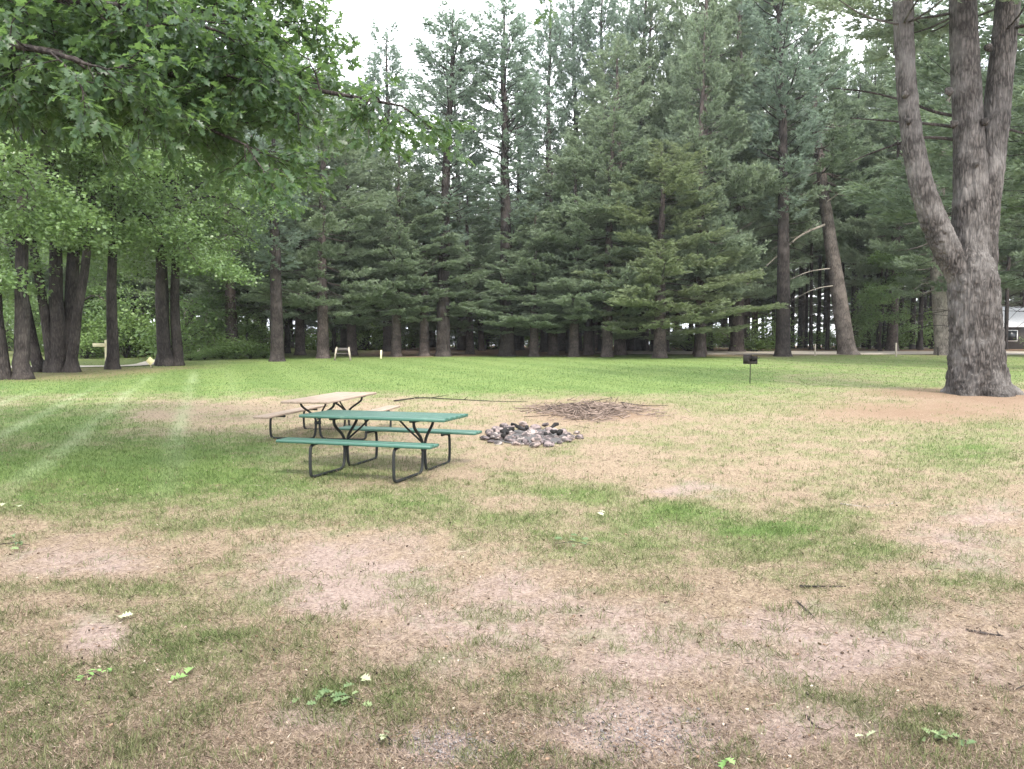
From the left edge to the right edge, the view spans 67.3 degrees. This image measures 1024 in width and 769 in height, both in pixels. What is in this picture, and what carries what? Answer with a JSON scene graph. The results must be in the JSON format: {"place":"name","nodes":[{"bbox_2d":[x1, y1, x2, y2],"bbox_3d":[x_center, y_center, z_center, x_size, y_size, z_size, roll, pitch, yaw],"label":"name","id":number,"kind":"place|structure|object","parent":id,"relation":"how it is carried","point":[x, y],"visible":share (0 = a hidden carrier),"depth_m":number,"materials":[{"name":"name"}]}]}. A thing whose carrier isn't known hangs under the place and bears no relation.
{"place":"outdoors","nodes":[
{"label":"outdoors","id":0,"kind":"place"},
{"bbox_2d":[0,345,1023,768],"bbox_3d":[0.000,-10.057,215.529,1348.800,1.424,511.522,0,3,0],"label":"ground","id":1,"kind":"structure","parent":0,"point":[930,411],"depth_m":6.75,"materials":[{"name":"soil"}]},
{"bbox_2d":[0,150,86,350],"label":"white pine","id":2,"kind":"object","parent":1,"relation":"on","point":[33,280],"visible":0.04,"depth_m":69.19,"materials":[{"name":"green plant"}]},
{"bbox_2d":[0,201,94,336],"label":"maple tree","id":3,"kind":"object","parent":1,"relation":"on","point":[5,309],"visible":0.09,"depth_m":54.34,"materials":[{"name":"green plant"}]},
{"bbox_2d":[0,202,154,357],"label":"maple tree","id":4,"kind":"object","parent":1,"relation":"on","point":[97,308],"visible":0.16,"depth_m":51.35,"materials":[{"name":"green plant"}]},
{"bbox_2d":[79,323,122,358],"bbox_3d":[-27.616,-2.825,49.715,4.259,2.508,3.778,1,3,11],"label":"shrub","id":5,"kind":"object","parent":1,"relation":"on","point":[85,347],"visible":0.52,"depth_m":49.47,"materials":[{"name":"green plant"}]},
{"bbox_2d":[0,113,213,379],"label":"maple tree","id":6,"kind":"object","parent":1,"relation":"on","point":[58,204],"visible":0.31,"depth_m":28.88,"materials":[{"name":"green plant"}]},
{"bbox_2d":[0,8,217,372],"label":"maple tree","id":7,"kind":"object","parent":1,"relation":"on","point":[61,317],"visible":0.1,"depth_m":33.49,"materials":[{"name":"green plant"}]},
{"bbox_2d":[78,306,143,357],"bbox_3d":[-28.095,-3.540,52.095,6.059,3.690,5.459,0,3,-5],"label":"shrub","id":8,"kind":"object","parent":1,"relation":"on","point":[86,330],"visible":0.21,"depth_m":51.29,"materials":[{"name":"green plant"}]},
{"bbox_2d":[82,300,155,357],"bbox_3d":[-25.704,-3.677,51.280,4.409,4.116,4.970,-1,3,-15],"label":"shrub","id":9,"kind":"object","parent":1,"relation":"on","point":[129,342],"visible":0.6,"depth_m":50.47,"materials":[{"name":"green plant"}]},
{"bbox_2d":[34,232,205,350],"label":"maple tree","id":10,"kind":"object","parent":1,"relation":"on","point":[96,274],"visible":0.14,"depth_m":55.83,"materials":[{"name":"green plant"}]},
{"bbox_2d":[29,123,237,369],"bbox_3d":[-17.650,-7.640,35.701,9.828,14.233,10.588,1,3,25],"label":"maple tree","id":11,"kind":"object","parent":1,"relation":"on","point":[112,361],"visible":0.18,"depth_m":35.47,"materials":[{"name":"green plant"}]},
{"bbox_2d":[5,136,324,365],"bbox_3d":[-17.630,-7.761,40.820,14.693,14.198,13.156,0,3,0],"label":"maple tree","id":12,"kind":"object","parent":1,"relation":"on","point":[204,260],"visible":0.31,"depth_m":39.61,"materials":[{"name":"green plant"}]},
{"bbox_2d":[124,305,226,358],"bbox_3d":[-21.614,-3.250,48.778,5.817,3.575,5.241,0,3,4],"label":"shrub","id":13,"kind":"object","parent":1,"relation":"on","point":[151,333],"visible":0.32,"depth_m":48.77,"materials":[{"name":"green plant"}]},
{"bbox_2d":[97,72,259,353],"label":"white pine","id":14,"kind":"object","parent":1,"relation":"on","point":[146,284],"visible":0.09,"depth_m":56.03,"materials":[{"name":"green plant"}]},
{"bbox_2d":[155,271,251,351],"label":"young maple","id":15,"kind":"object","parent":1,"relation":"on","point":[206,308],"visible":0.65,"depth_m":51.48,"materials":[{"name":"green plant"}]},
{"bbox_2d":[196,339,243,358],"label":"shrub","id":16,"kind":"object","parent":1,"relation":"on","point":[224,351],"visible":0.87,"depth_m":48.54,"materials":[{"name":"green plant"}]},
{"bbox_2d":[150,100,313,344],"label":"white pine","id":17,"kind":"object","parent":1,"relation":"on","point":[231,292],"visible":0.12,"depth_m":52.24,"materials":[{"name":"green plant"}]},
{"bbox_2d":[208,333,259,358],"bbox_3d":[-18.018,-2.576,49.928,3.549,1.926,3.948,1,3,10],"label":"shrub","id":18,"kind":"object","parent":1,"relation":"on","point":[226,343],"visible":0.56,"depth_m":49.22,"materials":[{"name":"green plant"}]},
{"bbox_2d":[195,266,287,355],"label":"young maple","id":19,"kind":"object","parent":1,"relation":"on","point":[243,310],"visible":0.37,"depth_m":55.33,"materials":[{"name":"green plant"}]},
{"bbox_2d":[227,335,269,358],"bbox_3d":[-16.906,-2.417,49.971,3.177,1.582,2.818,-2,3,-28],"label":"shrub","id":20,"kind":"object","parent":1,"relation":"on","point":[252,349],"visible":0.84,"depth_m":49.58,"materials":[{"name":"green plant"}]},
{"bbox_2d":[230,18,318,361],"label":"white pine","id":21,"kind":"object","parent":1,"relation":"on","point":[276,338],"visible":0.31,"depth_m":45.07,"materials":[{"name":"green plant"}]},
{"bbox_2d":[237,235,316,352],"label":"white pine","id":22,"kind":"object","parent":1,"relation":"on","point":[287,341],"visible":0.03,"depth_m":60.95,"materials":[{"name":"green plant"}]},
{"bbox_2d":[0,0,559,221],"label":"oak tree","id":23,"kind":"object","parent":1,"relation":"on","point":[109,70],"visible":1,"depth_m":8.46,"materials":[{"name":"green plant"}]},
{"bbox_2d":[235,129,361,354],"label":"white pine","id":24,"kind":"object","parent":1,"relation":"on","point":[299,324],"visible":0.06,"depth_m":56.40,"materials":[{"name":"green plant"}]},
{"bbox_2d":[223,81,419,358],"bbox_3d":[-12.117,-10.770,50.225,11.362,18.326,12.179,1,3,17],"label":"white pine","id":25,"kind":"object","parent":1,"relation":"on","point":[320,251],"visible":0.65,"depth_m":48.80,"materials":[{"name":"green plant"}]},
{"bbox_2d":[305,326,339,350],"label":"shrub","id":26,"kind":"object","parent":1,"relation":"on","point":[314,342],"visible":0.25,"depth_m":68.82,"materials":[{"name":"green plant"}]},
{"bbox_2d":[253,392,399,439],"bbox_3d":[-3.200,0.559,13.747,1.742,0.697,2.587,0,3,8],"label":"picnic table","id":27,"kind":"object","parent":1,"relation":"on","point":[334,398],"visible":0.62,"depth_m":13.28,"materials":[{"name":"brown wood"}]},
{"bbox_2d":[292,682,371,706],"bbox_3d":[-0.839,1.473,3.656,0.391,0.052,0.241,0,3,0],"label":"leaf sprig","id":28,"kind":"object","parent":1,"relation":"on","point":[336,695],"visible":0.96,"depth_m":3.62,"materials":[{"name":"green plant"}]},
{"bbox_2d":[326,92,376,347],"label":"white pine","id":29,"kind":"object","parent":1,"relation":"on","point":[343,340],"visible":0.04,"depth_m":66.48,"materials":[{"name":"green plant"}]},
{"bbox_2d":[283,115,421,355],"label":"white pine","id":30,"kind":"object","parent":1,"relation":"on","point":[351,327],"visible":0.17,"depth_m":54.16,"materials":[{"name":"green plant"}]},
{"bbox_2d":[337,311,382,350],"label":"shrub","id":31,"kind":"object","parent":1,"relation":"on","point":[376,334],"visible":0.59,"depth_m":69.36,"materials":[{"name":"green plant"}]},
{"bbox_2d":[276,410,481,482],"bbox_3d":[-1.690,0.768,10.173,2.110,0.755,1.774,1,3,18],"label":"picnic table","id":32,"kind":"object","parent":1,"relation":"on","point":[413,418],"visible":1,"depth_m":9.95,"materials":[{"name":"green paint"}]},
{"bbox_2d":[353,16,421,351],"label":"white pine","id":33,"kind":"object","parent":1,"relation":"on","point":[373,69],"visible":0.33,"depth_m":64.03,"materials":[{"name":"green plant"}]},
{"bbox_2d":[378,327,418,349],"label":"shrub","id":34,"kind":"object","parent":1,"relation":"on","point":[406,340],"visible":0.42,"depth_m":71.08,"materials":[{"name":"green plant"}]},
{"bbox_2d":[328,145,474,356],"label":"white pine","id":35,"kind":"object","parent":1,"relation":"on","point":[398,226],"visible":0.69,"depth_m":51.65,"materials":[{"name":"green plant"}]},
{"bbox_2d":[406,156,441,346],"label":"white pine","id":36,"kind":"object","parent":1,"relation":"on","point":[432,342],"visible":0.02,"depth_m":96.24,"materials":[{"name":"green plant"}]},
{"bbox_2d":[358,180,495,355],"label":"white pine","id":37,"kind":"object","parent":1,"relation":"on","point":[423,321],"visible":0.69,"depth_m":52.56,"materials":[{"name":"green plant"}]},
{"bbox_2d":[382,0,504,356],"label":"white pine","id":38,"kind":"object","parent":1,"relation":"on","point":[442,333],"visible":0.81,"depth_m":52.27,"materials":[{"name":"green plant"}]},
{"bbox_2d":[431,51,487,349],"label":"white pine","id":39,"kind":"object","parent":1,"relation":"on","point":[461,342],"visible":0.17,"depth_m":68.36,"materials":[{"name":"green plant"}]},
{"bbox_2d":[434,226,499,350],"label":"white pine","id":40,"kind":"object","parent":1,"relation":"on","point":[481,346],"visible":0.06,"depth_m":67.77,"materials":[{"name":"green plant"}]},
{"bbox_2d":[401,183,539,353],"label":"white pine","id":41,"kind":"object","parent":1,"relation":"on","point":[466,325],"visible":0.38,"depth_m":57.51,"materials":[{"name":"green plant"}]},
{"bbox_2d":[453,176,511,346],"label":"white pine","id":42,"kind":"object","parent":1,"relation":"on","point":[495,214],"visible":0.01,"depth_m":80.47,"materials":[{"name":"green plant"}]},
{"bbox_2d":[449,0,558,356],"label":"white pine","id":43,"kind":"object","parent":1,"relation":"on","point":[504,208],"visible":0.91,"depth_m":52.82,"materials":[{"name":"green plant"}]},
{"bbox_2d":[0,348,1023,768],"bbox_3d":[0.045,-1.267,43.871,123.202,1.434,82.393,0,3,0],"label":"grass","id":44,"kind":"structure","parent":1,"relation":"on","point":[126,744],"depth_m":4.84,"materials":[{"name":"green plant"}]},
{"bbox_2d":[495,63,542,349],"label":"white pine","id":45,"kind":"object","parent":1,"relation":"on","point":[518,188],"visible":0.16,"depth_m":70.72,"materials":[{"name":"green plant"}]},
{"bbox_2d":[462,201,605,356],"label":"white pine","id":46,"kind":"object","parent":1,"relation":"on","point":[504,319],"visible":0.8,"depth_m":52.22,"materials":[{"name":"green plant"}]},
{"bbox_2d":[496,429,574,442],"bbox_3d":[0.335,0.879,13.547,1.600,0.078,2.100,0,3,0],"label":"ash bed","id":47,"kind":"object","parent":1,"relation":"on","point":[520,432],"visible":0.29,"depth_m":13.01,"materials":[{"name":"grey"}]},
{"bbox_2d":[484,160,604,354],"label":"white pine","id":48,"kind":"object","parent":1,"relation":"on","point":[552,338],"visible":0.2,"depth_m":54.40,"materials":[{"name":"green plant"}]},
{"bbox_2d":[512,0,581,351],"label":"white pine","id":49,"kind":"object","parent":1,"relation":"on","point":[548,141],"visible":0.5,"depth_m":63.11,"materials":[{"name":"green plant"}]},
{"bbox_2d":[495,236,625,350],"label":"white pine","id":50,"kind":"object","parent":1,"relation":"on","point":[562,343],"visible":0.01,"depth_m":68.28,"materials":[{"name":"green plant"}]},
{"bbox_2d":[496,148,636,356],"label":"white pine","id":51,"kind":"object","parent":1,"relation":"on","point":[574,335],"visible":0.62,"depth_m":51.69,"materials":[{"name":"green plant"}]},
{"bbox_2d":[542,0,611,350],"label":"white pine","id":52,"kind":"object","parent":1,"relation":"on","point":[573,19],"visible":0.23,"depth_m":66.05,"materials":[{"name":"green plant"}]},
{"bbox_2d":[524,113,650,354],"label":"white pine","id":53,"kind":"object","parent":1,"relation":"on","point":[588,344],"visible":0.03,"depth_m":55.41,"materials":[{"name":"green plant"}]},
{"bbox_2d":[498,394,691,427],"bbox_3d":[1.668,0.503,17.412,4.390,0.580,4.911,-2,3,-31],"label":"brush pile","id":54,"kind":"object","parent":1,"relation":"on","point":[597,409],"visible":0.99,"depth_m":17.05,"materials":[{"name":"brown wood"}]},
{"bbox_2d":[569,0,633,350],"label":"white pine","id":55,"kind":"object","parent":1,"relation":"on","point":[611,19],"visible":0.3,"depth_m":64.03,"materials":[{"name":"green plant"}]},
{"bbox_2d":[526,87,696,356],"bbox_3d":[6.741,-10.803,52.239,11.914,18.083,11.115,1,3,18],"label":"white pine","id":56,"kind":"object","parent":1,"relation":"on","point":[634,153],"visible":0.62,"depth_m":50.76,"materials":[{"name":"green plant"}]},
{"bbox_2d":[540,31,684,354],"bbox_3d":[8.161,-13.818,56.489,11.691,23.579,11.420,-2,4,-36],"label":"white pine","id":57,"kind":"object","parent":1,"relation":"on","point":[598,90],"visible":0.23,"depth_m":55.33,"materials":[{"name":"green plant"}]},
{"bbox_2d":[613,0,681,350],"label":"white pine","id":58,"kind":"object","parent":1,"relation":"on","point":[641,344],"visible":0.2,"depth_m":66.03,"materials":[{"name":"green plant"}]},
{"bbox_2d":[606,0,708,350],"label":"white pine","id":59,"kind":"object","parent":1,"relation":"on","point":[651,53],"visible":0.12,"depth_m":65.10,"materials":[{"name":"green plant"}]},
{"bbox_2d":[565,138,788,357],"bbox_3d":[10.138,-8.885,51.224,12.855,14.365,12.889,-1,3,-21],"label":"white pine","id":60,"kind":"object","parent":1,"relation":"on","point":[664,252],"visible":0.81,"depth_m":49.13,"materials":[{"name":"green plant"}]},
{"bbox_2d":[645,327,728,350],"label":"shrub","id":61,"kind":"object","parent":1,"relation":"on","point":[685,343],"visible":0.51,"depth_m":65.55,"materials":[{"name":"green plant"}]},
{"bbox_2d":[637,9,773,356],"bbox_3d":[12.971,-13.606,53.010,9.136,23.653,9.353,-2,4,-33],"label":"white pine","id":62,"kind":"object","parent":1,"relation":"on","point":[688,62],"visible":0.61,"depth_m":51.37,"materials":[{"name":"green plant"}]},
{"bbox_2d":[586,0,829,354],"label":"white pine","id":63,"kind":"object","parent":1,"relation":"on","point":[752,176],"visible":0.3,"depth_m":54.82,"materials":[{"name":"green plant"}]},
{"bbox_2d":[676,2,777,347],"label":"white pine","id":64,"kind":"object","parent":1,"relation":"on","point":[732,63],"visible":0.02,"depth_m":70.81,"materials":[{"name":"green plant"}]},
{"bbox_2d":[715,0,774,347],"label":"white pine","id":65,"kind":"object","parent":1,"relation":"on","point":[746,316],"visible":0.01,"depth_m":89.62,"materials":[{"name":"green plant"}]},
{"bbox_2d":[650,0,841,351],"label":"white pine","id":66,"kind":"object","parent":1,"relation":"on","point":[737,345],"visible":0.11,"depth_m":61.39,"materials":[{"name":"green plant"}]},
{"bbox_2d":[715,334,796,351],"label":"shrub","id":67,"kind":"object","parent":1,"relation":"on","point":[760,345],"visible":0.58,"depth_m":65.54,"materials":[{"name":"green plant"}]},
{"bbox_2d":[746,309,799,348],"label":"shrub","id":68,"kind":"object","parent":1,"relation":"on","point":[763,331],"visible":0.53,"depth_m":76.75,"materials":[{"name":"green plant"}]},
{"bbox_2d":[745,207,805,343],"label":"white pine","id":69,"kind":"object","parent":1,"relation":"on","point":[754,302],"visible":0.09,"depth_m":95.14,"materials":[{"name":"green plant"}]},
{"bbox_2d":[732,0,853,356],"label":"white pine","id":70,"kind":"object","parent":1,"relation":"on","point":[782,101],"visible":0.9,"depth_m":52.89,"materials":[{"name":"green plant"}]},
{"bbox_2d":[767,149,825,348],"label":"white pine","id":71,"kind":"object","parent":1,"relation":"on","point":[793,294],"visible":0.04,"depth_m":78.25,"materials":[{"name":"green plant"}]},
{"bbox_2d":[776,48,836,347],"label":"white pine","id":72,"kind":"object","parent":1,"relation":"on","point":[800,321],"visible":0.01,"depth_m":81.16,"materials":[{"name":"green plant"}]},
{"bbox_2d":[776,61,843,349],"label":"white pine","id":73,"kind":"object","parent":1,"relation":"on","point":[811,325],"visible":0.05,"depth_m":71.73,"materials":[{"name":"green plant"}]},
{"bbox_2d":[795,89,825,347],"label":"white pine","id":74,"kind":"object","parent":1,"relation":"on","point":[806,315],"visible":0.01,"depth_m":81.73,"materials":[{"name":"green plant"}]},
{"bbox_2d":[790,155,831,346],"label":"white pine","id":75,"kind":"object","parent":1,"relation":"on","point":[815,267],"visible":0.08,"depth_m":95.78,"materials":[{"name":"green plant"}]},
{"bbox_2d":[735,15,899,354],"bbox_3d":[21.312,-14.720,57.582,13.106,25.531,9.435,0,3,0],"label":"leaning pine","id":76,"kind":"object","parent":1,"relation":"on","point":[840,156],"visible":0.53,"depth_m":56.91,"materials":[{"name":"green plant"}]},
{"bbox_2d":[798,28,846,347],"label":"white pine","id":77,"kind":"object","parent":1,"relation":"on","point":[825,273],"visible":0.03,"depth_m":88.92,"materials":[{"name":"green plant"}]},
{"bbox_2d":[791,82,868,349],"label":"white pine","id":78,"kind":"object","parent":1,"relation":"on","point":[852,210],"visible":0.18,"depth_m":69.82,"materials":[{"name":"green plant"}]},
{"bbox_2d":[797,49,863,348],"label":"white pine","id":79,"kind":"object","parent":1,"relation":"on","point":[819,310],"visible":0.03,"depth_m":74.49,"materials":[{"name":"green plant"}]},
{"bbox_2d":[816,162,875,346],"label":"white pine","id":80,"kind":"object","parent":1,"relation":"on","point":[849,272],"visible":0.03,"depth_m":106.71,"materials":[{"name":"green plant"}]},
{"bbox_2d":[808,328,884,349],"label":"shrub","id":81,"kind":"object","parent":1,"relation":"on","point":[832,339],"visible":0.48,"depth_m":72.56,"materials":[{"name":"green plant"}]},
{"bbox_2d":[832,28,860,313],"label":"white pine","id":82,"kind":"object","parent":1,"relation":"on","point":[838,48],"depth_m":81.41,"materials":[{"name":"green plant"}]},
{"bbox_2d":[826,58,867,346],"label":"white pine","id":83,"kind":"object","parent":1,"relation":"on","point":[851,70],"visible":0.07,"depth_m":79.08,"materials":[{"name":"green plant"}]},
{"bbox_2d":[824,67,909,343],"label":"white pine","id":84,"kind":"object","parent":1,"relation":"on","point":[853,115],"visible":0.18,"depth_m":70.47,"materials":[{"name":"green plant"}]},
{"bbox_2d":[835,41,904,348],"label":"white pine","id":85,"kind":"object","parent":1,"relation":"on","point":[868,346],"visible":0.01,"depth_m":74.16,"materials":[{"name":"green plant"}]},
{"bbox_2d":[853,65,910,348],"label":"white pine","id":86,"kind":"object","parent":1,"relation":"on","point":[863,248],"visible":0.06,"depth_m":72.09,"materials":[{"name":"green plant"}]},
{"bbox_2d":[848,246,925,350],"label":"young maple","id":87,"kind":"object","parent":1,"relation":"on","point":[877,298],"visible":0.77,"depth_m":65.04,"materials":[{"name":"green plant"}]},
{"bbox_2d":[835,0,952,350],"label":"white pine","id":88,"kind":"object","parent":1,"relation":"on","point":[853,255],"visible":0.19,"depth_m":67.37,"materials":[{"name":"green plant"}]},
{"bbox_2d":[770,0,1023,396],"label":"three stemmed pine","id":89,"kind":"object","parent":1,"relation":"on","point":[963,244],"visible":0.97,"depth_m":21.91,"materials":[{"name":"brown plant"}]},
{"bbox_2d":[881,325,932,349],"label":"shrub","id":90,"kind":"object","parent":1,"relation":"on","point":[901,339],"visible":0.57,"depth_m":72.67,"materials":[{"name":"green plant"}]},
{"bbox_2d":[898,294,933,348],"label":"shrub","id":91,"kind":"object","parent":1,"relation":"on","point":[929,337],"visible":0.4,"depth_m":74.24,"materials":[{"name":"green plant"}]},
{"bbox_2d":[887,102,952,349],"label":"white pine","id":92,"kind":"object","parent":1,"relation":"on","point":[920,331],"visible":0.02,"depth_m":71.03,"materials":[{"name":"green plant"}]},
{"bbox_2d":[888,82,951,348],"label":"white pine","id":93,"kind":"object","parent":1,"relation":"on","point":[913,311],"depth_m":73.41,"materials":[{"name":"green plant"}]},
{"bbox_2d":[837,0,1023,337],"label":"white pine","id":94,"kind":"object","parent":1,"relation":"on","point":[902,197],"visible":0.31,"depth_m":43.02,"materials":[{"name":"green plant"}]},
{"bbox_2d":[863,40,1022,354],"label":"white pine","id":95,"kind":"object","parent":1,"relation":"on","point":[937,283],"visible":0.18,"depth_m":56.37,"materials":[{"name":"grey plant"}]},
{"bbox_2d":[922,727,976,746],"bbox_3d":[1.842,1.491,3.259,0.221,0.049,0.117,1,3,20],"label":"leaf sprig","id":96,"kind":"object","parent":1,"relation":"on","point":[938,733],"visible":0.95,"depth_m":3.26,"materials":[{"name":"green plant"}]},
{"bbox_2d":[896,0,1023,307],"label":"white pine","id":97,"kind":"object","parent":1,"relation":"on","point":[1012,165],"visible":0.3,"depth_m":36.28,"materials":[{"name":"green plant"}]},
{"bbox_2d":[949,2,1023,328],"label":"white pine","id":98,"kind":"object","parent":1,"relation":"on","point":[1005,225],"visible":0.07,"depth_m":62.12,"materials":[{"name":"green plant"}]},
{"bbox_2d":[998,237,1022,306],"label":"white pine","id":99,"kind":"object","parent":1,"relation":"on","point":[1013,292],"visible":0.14,"depth_m":90.49,"materials":[{"name":"green plant"}]},
{"bbox_2d":[998,74,1023,349],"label":"white pine","id":100,"kind":"object","parent":1,"relation":"on","point":[1016,234],"visible":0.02,"depth_m":72.66,"materials":[{"name":"green plant"}]},
{"bbox_2d":[1000,32,1023,290],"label":"white pine","id":101,"kind":"object","parent":1,"relation":"on","point":[1018,284],"visible":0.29,"depth_m":52.61,"materials":[{"name":"green plant"}]},
{"bbox_2d":[1002,307,1023,348],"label":"house","id":102,"kind":"structure","parent":1,"relation":"on","point":[1016,319],"depth_m":75.03,"materials":[{"name":"white"}]},
{"bbox_2d":[12,0,1023,344],"label":"sky","id":103,"kind":"structure","parent":0,"point":[357,14],"materials":[{"name":"white"}]},
{"bbox_2d":[276,672,821,768],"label":"dirt patch","id":104,"kind":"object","parent":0,"point":[603,722],"depth_m":3.31,"materials":[{"name":"brown soil"}]},
{"bbox_2d":[595,351,1023,353],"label":"gravel road","id":105,"kind":"structure","parent":0,"point":[807,352],"depth_m":61.94,"materials":[{"name":"grey gravel"}]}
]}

